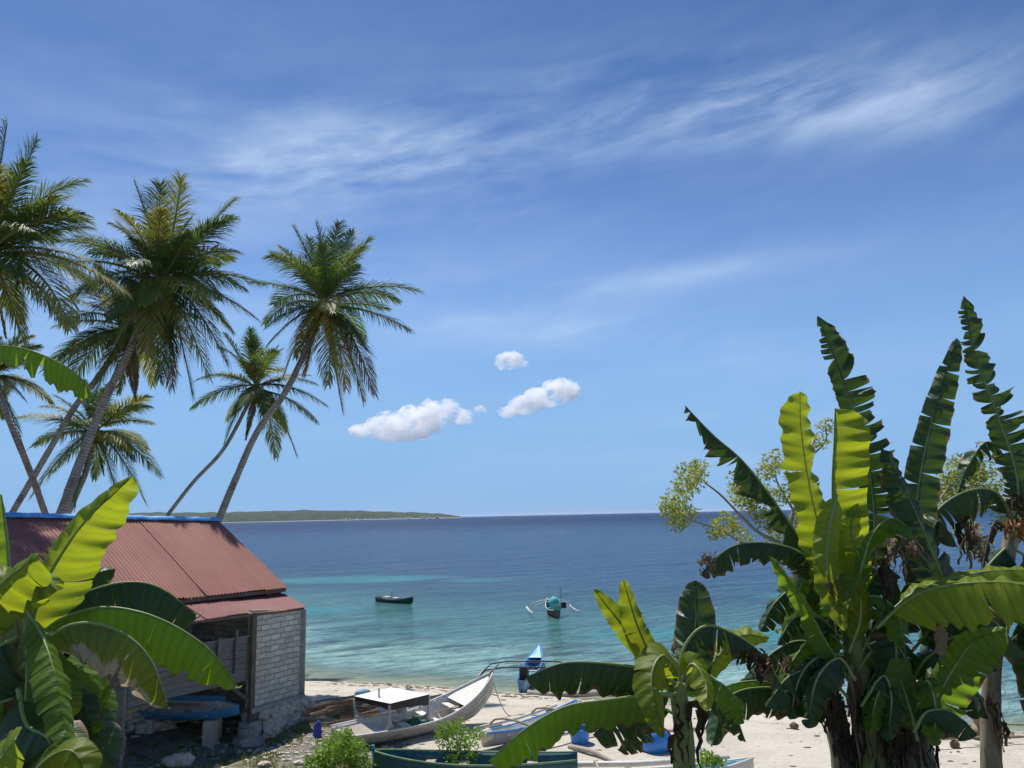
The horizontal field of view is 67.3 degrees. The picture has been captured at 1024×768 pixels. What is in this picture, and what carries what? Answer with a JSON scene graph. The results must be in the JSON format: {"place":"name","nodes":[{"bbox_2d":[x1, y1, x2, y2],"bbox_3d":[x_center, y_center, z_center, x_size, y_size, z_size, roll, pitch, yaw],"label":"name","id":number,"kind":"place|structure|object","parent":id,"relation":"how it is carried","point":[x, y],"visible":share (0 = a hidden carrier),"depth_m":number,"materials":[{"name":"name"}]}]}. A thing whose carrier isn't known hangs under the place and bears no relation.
{"place":"outdoors","nodes":[
{"label":"outdoors","id":0,"kind":"place"},
{"bbox_2d":[128,510,463,522],"bbox_3d":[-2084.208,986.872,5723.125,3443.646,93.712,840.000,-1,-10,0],"label":"island hills","id":1,"kind":"structure","parent":0,"point":[280,516],"depth_m":5413.10,"materials":[{"name":"green plant"}]},
{"bbox_2d":[0,0,1023,516],"label":"sky","id":2,"kind":"structure","parent":0,"point":[612,218],"materials":[{"name":"blue"}]},
{"bbox_2d":[112,666,1023,767],"bbox_3d":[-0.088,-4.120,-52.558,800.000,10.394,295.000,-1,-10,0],"label":"ground","id":3,"kind":"structure","parent":0,"point":[767,744],"depth_m":21.96,"materials":[{"name":"beige sand"}]},
{"bbox_2d":[0,327,55,441],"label":"coconut palm","id":4,"kind":"object","parent":3,"relation":"on","point":[8,387],"visible":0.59,"depth_m":38.69,"materials":[{"name":"green plant"}]},
{"bbox_2d":[0,345,93,400],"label":"banana plant","id":5,"kind":"object","parent":3,"relation":"on","point":[61,377],"visible":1,"depth_m":7.07,"materials":[{"name":"green plant"}]},
{"bbox_2d":[0,117,132,512],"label":"coconut palm","id":6,"kind":"object","parent":3,"relation":"on","point":[15,229],"visible":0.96,"depth_m":26.77,"materials":[{"name":"green plant"}]},
{"bbox_2d":[12,377,162,513],"bbox_3d":[-21.864,6.644,38.977,8.202,14.077,6.109,1,-10,-11],"label":"coconut palm","id":7,"kind":"object","parent":3,"relation":"on","point":[107,438],"visible":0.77,"depth_m":39.92,"materials":[{"name":"green plant"}]},
{"bbox_2d":[9,259,200,511],"bbox_3d":[-21.364,3.206,36.363,12.468,19.755,7.892,2,-10,-16],"label":"coconut palm","id":8,"kind":"object","parent":3,"relation":"on","point":[106,337],"visible":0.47,"depth_m":37.82,"materials":[{"name":"green plant"}]},
{"bbox_2d":[0,476,240,767],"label":"banana plant","id":9,"kind":"object","parent":3,"relation":"on","point":[58,699],"visible":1,"depth_m":4.87,"materials":[{"name":"green plant"}]},
{"bbox_2d":[49,169,266,513],"bbox_3d":[-16.892,1.006,35.427,9.191,23.608,9.612,7,-12,-38],"label":"coconut palm","id":10,"kind":"object","parent":3,"relation":"on","point":[157,303],"visible":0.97,"depth_m":35.62,"materials":[{"name":"green plant"}]},
{"bbox_2d":[5,512,314,767],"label":"beach house","id":11,"kind":"structure","parent":3,"relation":"on","point":[247,627],"depth_m":23.28,"materials":[{"name":"metal"}]},
{"bbox_2d":[161,753,195,767],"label":"boulder","id":12,"kind":"object","parent":3,"relation":"on","point":[185,760],"visible":0.96,"depth_m":19.75,"materials":[{"name":"stone"}]},
{"bbox_2d":[142,718,221,747],"bbox_3d":[-9.671,10.283,22.525,2.303,0.960,0.737,-3,-10,8],"label":"stone support","id":13,"kind":"object","parent":3,"relation":"on","point":[212,733],"visible":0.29,"depth_m":22.12,"materials":[{"name":"grey stone"}]},
{"bbox_2d":[137,695,239,719],"bbox_3d":[-9.611,9.538,22.539,3.475,0.530,0.806,-3,12,8],"label":"stored canoe","id":14,"kind":"object","parent":13,"relation":"on","point":[196,707],"visible":0.76,"depth_m":22.49,"materials":[{"name":"blue wood"}]},
{"bbox_2d":[165,325,328,515],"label":"coconut palm","id":15,"kind":"object","parent":3,"relation":"on","point":[261,397],"visible":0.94,"depth_m":42.15,"materials":[{"name":"green plant"}]},
{"bbox_2d":[257,761,270,766],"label":"boulder","id":16,"kind":"object","parent":3,"relation":"on","point":[261,763],"visible":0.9,"depth_m":19.46,"materials":[{"name":"stone"}]},
{"bbox_2d":[147,715,404,767],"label":"gravel","id":17,"kind":"structure","parent":3,"relation":"on","point":[259,749],"depth_m":21.38,"materials":[{"name":"grey gravel"}]},
{"bbox_2d":[144,712,411,767],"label":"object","id":18,"kind":"structure","parent":3,"relation":"on","point":[225,761],"depth_m":21.22,"materials":[{"name":"grey stone"}]},
{"bbox_2d":[293,760,303,765],"bbox_3d":[-5.491,9.730,19.729,0.295,0.144,0.208,-1,-10,0],"label":"boulder","id":19,"kind":"object","parent":3,"relation":"on","point":[298,762],"visible":0.98,"depth_m":19.68,"materials":[{"name":"stone"}]},
{"bbox_2d":[312,720,321,736],"bbox_3d":[-5.656,10.017,22.324,0.284,0.475,0.220,-1,-10,0],"label":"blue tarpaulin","id":20,"kind":"object","parent":3,"relation":"on","point":[317,730],"visible":0.99,"depth_m":22.28,"materials":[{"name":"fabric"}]},
{"bbox_2d":[216,218,425,522],"bbox_3d":[-10.366,2.143,36.218,12.750,21.533,6.764,-1,-10,0],"label":"coconut palm","id":21,"kind":"object","parent":3,"relation":"on","point":[323,276],"visible":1,"depth_m":36.54,"materials":[{"name":"green plant"}]},
{"bbox_2d":[302,726,375,767],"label":"green shrub","id":22,"kind":"object","parent":3,"relation":"on","point":[343,754],"visible":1,"depth_m":17.73,"materials":[{"name":"green plant"}]},
{"bbox_2d":[300,694,441,725],"bbox_3d":[-4.441,10.303,24.569,4.558,0.749,2.528,-1,-10,0],"label":"driftwood pile","id":23,"kind":"object","parent":3,"relation":"on","point":[343,706],"visible":0.58,"depth_m":24.13,"materials":[{"name":"wood"}]},
{"bbox_2d":[355,689,370,694],"bbox_3d":[-4.834,10.009,24.891,0.522,0.247,0.259,0,-10,-8],"label":"plastic jug","id":24,"kind":"object","parent":23,"relation":"on","point":[360,691],"visible":0.51,"depth_m":24.81,"materials":[{"name":"plastic"}]},
{"bbox_2d":[331,663,498,746],"bbox_3d":[-2.822,9.604,23.299,5.472,1.547,2.178,4,-6,-36],"label":"beached boat","id":25,"kind":"object","parent":3,"relation":"on","point":[421,714],"visible":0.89,"depth_m":22.80,"materials":[{"name":"white paint"}]},
{"bbox_2d":[433,716,485,763],"bbox_3d":[-1.276,8.876,18.848,1.368,1.526,1.122,-1,-10,0],"label":"green shrub","id":26,"kind":"object","parent":3,"relation":"on","point":[459,741],"visible":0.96,"depth_m":18.78,"materials":[{"name":"green plant"}]},
{"bbox_2d":[371,744,577,767],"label":"weathered boat","id":27,"kind":"object","parent":3,"relation":"on","point":[407,758],"visible":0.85,"depth_m":18.35,"materials":[{"name":"teal wood"}]},
{"bbox_2d":[493,683,537,715],"bbox_3d":[1.156,10.275,25.341,3.878,1.265,0.418,2,-10,-19],"label":"mooring rope","id":28,"kind":"object","parent":3,"relation":"on","point":[502,706],"visible":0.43,"depth_m":24.83,"materials":[{"name":"beige fabric"}]},
{"bbox_2d":[473,699,584,746],"bbox_3d":[0.673,9.865,22.401,4.043,0.694,2.300,8,-13,-42],"label":"outrigger canoe","id":29,"kind":"object","parent":3,"relation":"on","point":[499,735],"visible":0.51,"depth_m":21.84,"materials":[{"name":"white wood"}]},
{"bbox_2d":[527,690,614,696],"bbox_3d":[2.378,11.971,29.645,3.616,0.321,0.274,-2,-10,6],"label":"driftwood log","id":30,"kind":"object","parent":3,"relation":"on","point":[577,694],"visible":0.41,"depth_m":29.55,"materials":[{"name":"brown wood"}]},
{"bbox_2d":[570,725,589,744],"bbox_3d":[1.906,9.881,21.643,0.648,0.390,0.648,-1,-10,0],"label":"plastic tub","id":31,"kind":"object","parent":3,"relation":"on","point":[581,737],"visible":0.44,"depth_m":21.40,"materials":[{"name":"blue plastic"}]},
{"bbox_2d":[568,744,631,767],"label":"driftwood log","id":32,"kind":"object","parent":3,"relation":"on","point":[588,750],"visible":0.75,"depth_m":20.36,"materials":[{"name":"beige wood"}]},
{"bbox_2d":[489,579,788,767],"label":"banana plant","id":33,"kind":"object","parent":3,"relation":"on","point":[633,709],"visible":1,"depth_m":5.64,"materials":[{"name":"green plant"}]},
{"bbox_2d":[262,681,1023,766],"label":"beach debris","id":34,"kind":"object","parent":3,"relation":"on","point":[521,695],"visible":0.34,"depth_m":29.06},
{"bbox_2d":[641,728,669,753],"bbox_3d":[3.882,9.643,20.660,0.919,0.742,0.480,-39,-8,-6],"label":"blue float","id":35,"kind":"object","parent":3,"relation":"on","point":[659,746],"visible":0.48,"depth_m":20.47,"materials":[{"name":"plastic"}]},
{"bbox_2d":[578,755,753,767],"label":"outrigger canoe","id":36,"kind":"object","parent":3,"relation":"on","point":[745,762],"visible":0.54,"depth_m":18.71,"materials":[{"name":"white wood"}]},
{"bbox_2d":[695,748,727,767],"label":"young shrub","id":37,"kind":"object","parent":3,"relation":"on","point":[712,759],"visible":0.94,"depth_m":17.59,"materials":[{"name":"green plant"}]},
{"bbox_2d":[789,722,798,729],"bbox_3d":[8.496,10.298,23.159,0.252,0.232,0.247,5,-11,-31],"label":"coconut husk","id":38,"kind":"object","parent":3,"relation":"on","point":[793,725],"visible":1,"depth_m":23.09,"materials":[{"name":"beige plant"}]},
{"bbox_2d":[775,588,828,743],"bbox_3d":[3.474,3.835,8.873,0.695,2.886,0.314,-1,-10,0],"label":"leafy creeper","id":39,"kind":"object","parent":3,"relation":"on","point":[778,631],"visible":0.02,"depth_m":9.10,"materials":[{"name":"green plant"}]},
{"bbox_2d":[684,316,932,767],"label":"banana plant","id":40,"kind":"object","parent":3,"relation":"on","point":[835,553],"visible":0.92,"depth_m":6.60,"materials":[{"name":"green plant"}]},
{"bbox_2d":[656,417,1006,635],"bbox_3d":[4.221,3.015,9.620,4.724,5.294,1.073,-1,-10,0],"label":"leafy tree","id":41,"kind":"object","parent":3,"relation":"on","point":[981,475],"visible":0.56,"depth_m":9.83,"materials":[{"name":"green plant"}]},
{"bbox_2d":[857,338,1023,767],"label":"banana plant","id":42,"kind":"object","parent":3,"relation":"on","point":[943,604],"visible":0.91,"depth_m":6.30,"materials":[{"name":"green plant"}]},
{"bbox_2d":[950,740,959,747],"bbox_3d":[12.014,9.780,20.870,0.256,0.230,0.247,-1,-10,0],"label":"coconut husk","id":43,"kind":"object","parent":3,"relation":"on","point":[954,743],"visible":0.99,"depth_m":20.80,"materials":[{"name":"brown plant"}]},
{"bbox_2d":[966,710,979,739],"bbox_3d":[13.521,9.738,22.254,0.664,0.909,1.160,-5,-11,23],"label":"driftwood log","id":44,"kind":"object","parent":3,"relation":"on","point":[975,726],"visible":0.27,"depth_m":21.97,"materials":[{"name":"brown wood"}]},
{"bbox_2d":[933,735,1023,748],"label":"bamboo pole","id":45,"kind":"object","parent":3,"relation":"on","point":[978,737],"visible":0.2,"depth_m":21.06,"materials":[{"name":"beige wood"}]},
{"bbox_2d":[937,296,1023,767],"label":"banana plant","id":46,"kind":"object","parent":3,"relation":"on","point":[994,728],"visible":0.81,"depth_m":7.72,"materials":[{"name":"green plant"}]},
{"bbox_2d":[969,723,1023,726],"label":"bamboo pole","id":47,"kind":"object","parent":3,"relation":"on","point":[1009,724],"visible":0.35,"depth_m":22.99,"materials":[{"name":"beige wood"}]},
{"bbox_2d":[221,505,1023,717],"bbox_3d":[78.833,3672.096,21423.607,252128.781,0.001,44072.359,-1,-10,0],"label":"sea water","id":48,"kind":"structure","parent":0,"point":[474,587],"depth_m":80.07,"materials":[{"name":"blue liquid"}]},
{"bbox_2d":[375,592,412,603],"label":"rowing boat","id":49,"kind":"object","parent":48,"relation":"on","point":[391,599],"visible":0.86,"depth_m":64.49,"materials":[{"name":"green wood"}]},
{"bbox_2d":[477,644,580,692],"bbox_3d":[0.640,12.476,33.603,5.374,1.100,5.628,5,-12,-33],"label":"outrigger canoe","id":50,"kind":"object","parent":48,"relation":"on","point":[533,658],"visible":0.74,"depth_m":33.88,"materials":[{"name":"blue paint"}]},
{"bbox_2d":[526,596,579,617],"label":"outrigger canoe","id":51,"kind":"object","parent":48,"relation":"on","point":[553,607],"visible":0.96,"depth_m":53.91,"materials":[{"name":"black paint"}]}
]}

